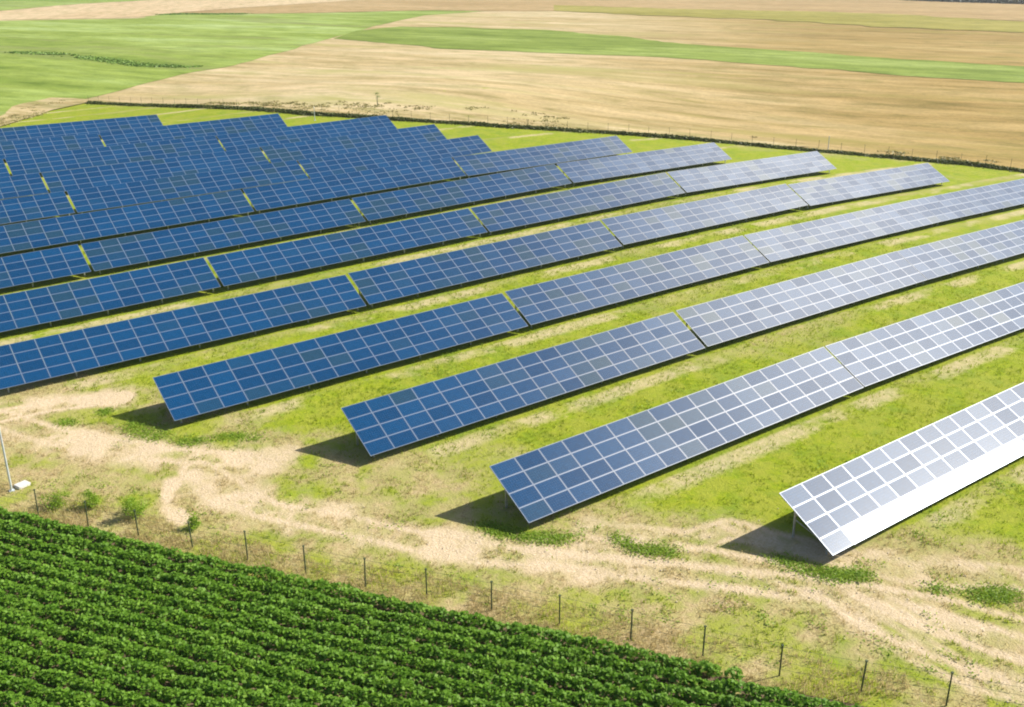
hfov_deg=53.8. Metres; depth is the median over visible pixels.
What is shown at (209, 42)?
green field
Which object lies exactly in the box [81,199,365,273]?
solar table
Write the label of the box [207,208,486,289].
solar table
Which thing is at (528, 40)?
green strip
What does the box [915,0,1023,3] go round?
scrub
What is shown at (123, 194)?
solar table
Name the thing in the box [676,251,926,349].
solar table
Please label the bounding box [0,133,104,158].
solar table
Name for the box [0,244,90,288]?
solar table
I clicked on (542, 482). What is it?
solar table
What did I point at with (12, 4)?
pale green field
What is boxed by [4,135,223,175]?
solar table
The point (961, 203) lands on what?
solar table
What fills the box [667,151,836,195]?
solar table
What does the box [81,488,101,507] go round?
shrub
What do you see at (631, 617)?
wire fence
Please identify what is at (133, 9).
peach field
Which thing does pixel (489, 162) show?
solar table
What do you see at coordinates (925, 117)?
wheat field
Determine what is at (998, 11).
brown field
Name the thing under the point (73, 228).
solar table
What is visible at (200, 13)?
hedge
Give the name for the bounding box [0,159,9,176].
solar table
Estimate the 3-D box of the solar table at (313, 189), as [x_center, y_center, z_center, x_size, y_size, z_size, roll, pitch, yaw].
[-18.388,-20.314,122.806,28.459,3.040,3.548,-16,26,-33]
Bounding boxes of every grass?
[0,333,1023,706]
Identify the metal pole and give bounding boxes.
[0,431,14,491]
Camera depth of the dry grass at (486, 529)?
52.74 m
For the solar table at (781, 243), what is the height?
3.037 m
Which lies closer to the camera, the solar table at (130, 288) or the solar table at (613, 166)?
the solar table at (130, 288)
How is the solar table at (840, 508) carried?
on the ground at (906, 569)
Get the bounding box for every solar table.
[0,114,162,141]
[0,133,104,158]
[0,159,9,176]
[0,173,47,199]
[0,189,253,253]
[0,191,74,223]
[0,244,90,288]
[0,257,220,331]
[0,275,365,391]
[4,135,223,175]
[42,147,268,192]
[67,160,308,212]
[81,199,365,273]
[99,113,286,145]
[153,293,527,422]
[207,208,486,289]
[216,115,396,150]
[243,157,465,213]
[261,124,445,162]
[298,135,491,177]
[341,312,704,456]
[348,221,621,306]
[352,164,570,223]
[453,136,631,177]
[471,173,684,234]
[489,347,863,523]
[505,235,768,327]
[557,142,730,185]
[601,184,807,247]
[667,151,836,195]
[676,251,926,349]
[744,199,940,264]
[779,382,1023,555]
[788,163,948,208]
[825,282,1023,389]
[897,220,1023,282]
[916,179,1023,224]
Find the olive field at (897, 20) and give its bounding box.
[554,5,1023,31]
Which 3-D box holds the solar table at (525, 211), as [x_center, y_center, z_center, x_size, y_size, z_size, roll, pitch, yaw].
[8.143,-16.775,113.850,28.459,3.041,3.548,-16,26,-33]
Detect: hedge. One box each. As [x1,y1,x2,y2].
[4,50,203,68]
[85,101,1023,172]
[155,13,252,15]
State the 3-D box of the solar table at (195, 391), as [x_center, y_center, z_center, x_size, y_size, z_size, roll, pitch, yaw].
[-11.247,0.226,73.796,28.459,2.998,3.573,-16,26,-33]
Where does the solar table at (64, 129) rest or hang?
on the ground at (906, 569)
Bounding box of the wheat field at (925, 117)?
[0,0,1023,168]
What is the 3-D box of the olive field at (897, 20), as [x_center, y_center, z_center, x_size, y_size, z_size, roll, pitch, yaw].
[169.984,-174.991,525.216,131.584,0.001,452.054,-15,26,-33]
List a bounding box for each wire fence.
[1,483,1023,706]
[87,95,1011,166]
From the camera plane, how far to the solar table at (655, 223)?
108.55 m
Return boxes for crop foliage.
[0,506,866,706]
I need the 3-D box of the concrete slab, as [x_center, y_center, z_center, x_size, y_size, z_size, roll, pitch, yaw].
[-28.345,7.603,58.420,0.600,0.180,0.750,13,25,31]
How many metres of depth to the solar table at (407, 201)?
117.21 m
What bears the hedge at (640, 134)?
on the ground at (906, 569)
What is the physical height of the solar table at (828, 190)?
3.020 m
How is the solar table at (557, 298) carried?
on the ground at (906, 569)
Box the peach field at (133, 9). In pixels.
[0,0,347,19]
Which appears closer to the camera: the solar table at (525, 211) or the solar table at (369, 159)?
the solar table at (525, 211)
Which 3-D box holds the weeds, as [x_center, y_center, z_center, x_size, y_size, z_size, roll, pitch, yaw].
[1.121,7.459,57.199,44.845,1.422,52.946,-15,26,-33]
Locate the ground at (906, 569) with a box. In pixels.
[0,87,1023,706]
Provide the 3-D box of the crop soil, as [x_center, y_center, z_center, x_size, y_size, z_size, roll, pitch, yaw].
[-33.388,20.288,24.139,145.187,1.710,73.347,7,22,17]
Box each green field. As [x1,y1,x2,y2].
[0,0,138,10]
[0,10,478,115]
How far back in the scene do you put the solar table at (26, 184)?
122.06 m
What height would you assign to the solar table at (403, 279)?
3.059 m
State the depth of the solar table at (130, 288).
84.99 m
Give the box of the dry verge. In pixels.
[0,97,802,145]
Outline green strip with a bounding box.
[334,26,1023,82]
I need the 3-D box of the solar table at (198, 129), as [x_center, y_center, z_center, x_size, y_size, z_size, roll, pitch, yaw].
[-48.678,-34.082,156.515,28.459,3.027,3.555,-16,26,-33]
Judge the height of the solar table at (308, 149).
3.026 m
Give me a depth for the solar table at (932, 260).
97.52 m
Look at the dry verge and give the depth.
177.24 m
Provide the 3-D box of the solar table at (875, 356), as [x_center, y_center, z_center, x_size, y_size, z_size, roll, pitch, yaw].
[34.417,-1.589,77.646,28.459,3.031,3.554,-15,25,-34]
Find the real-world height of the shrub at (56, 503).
0.922 m
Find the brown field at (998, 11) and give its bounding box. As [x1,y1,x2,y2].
[179,0,1023,20]
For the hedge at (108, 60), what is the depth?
297.16 m
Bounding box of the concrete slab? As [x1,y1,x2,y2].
[13,480,30,489]
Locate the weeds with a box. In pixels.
[39,325,1023,704]
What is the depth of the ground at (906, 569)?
59.86 m
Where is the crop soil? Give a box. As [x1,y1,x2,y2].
[0,518,864,706]
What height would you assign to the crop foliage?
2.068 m
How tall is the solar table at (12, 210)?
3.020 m
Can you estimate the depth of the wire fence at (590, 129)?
165.21 m
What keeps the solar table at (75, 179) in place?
on the ground at (906, 569)
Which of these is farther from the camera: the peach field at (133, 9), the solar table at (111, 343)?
the peach field at (133, 9)
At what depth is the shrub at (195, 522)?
54.02 m
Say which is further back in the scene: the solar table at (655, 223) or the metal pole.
the solar table at (655, 223)
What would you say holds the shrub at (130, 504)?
on the ground at (906, 569)
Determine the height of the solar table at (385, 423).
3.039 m
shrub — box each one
[38,490,72,511]
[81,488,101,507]
[117,495,150,521]
[186,511,202,530]
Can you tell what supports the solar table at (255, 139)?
on the ground at (906, 569)

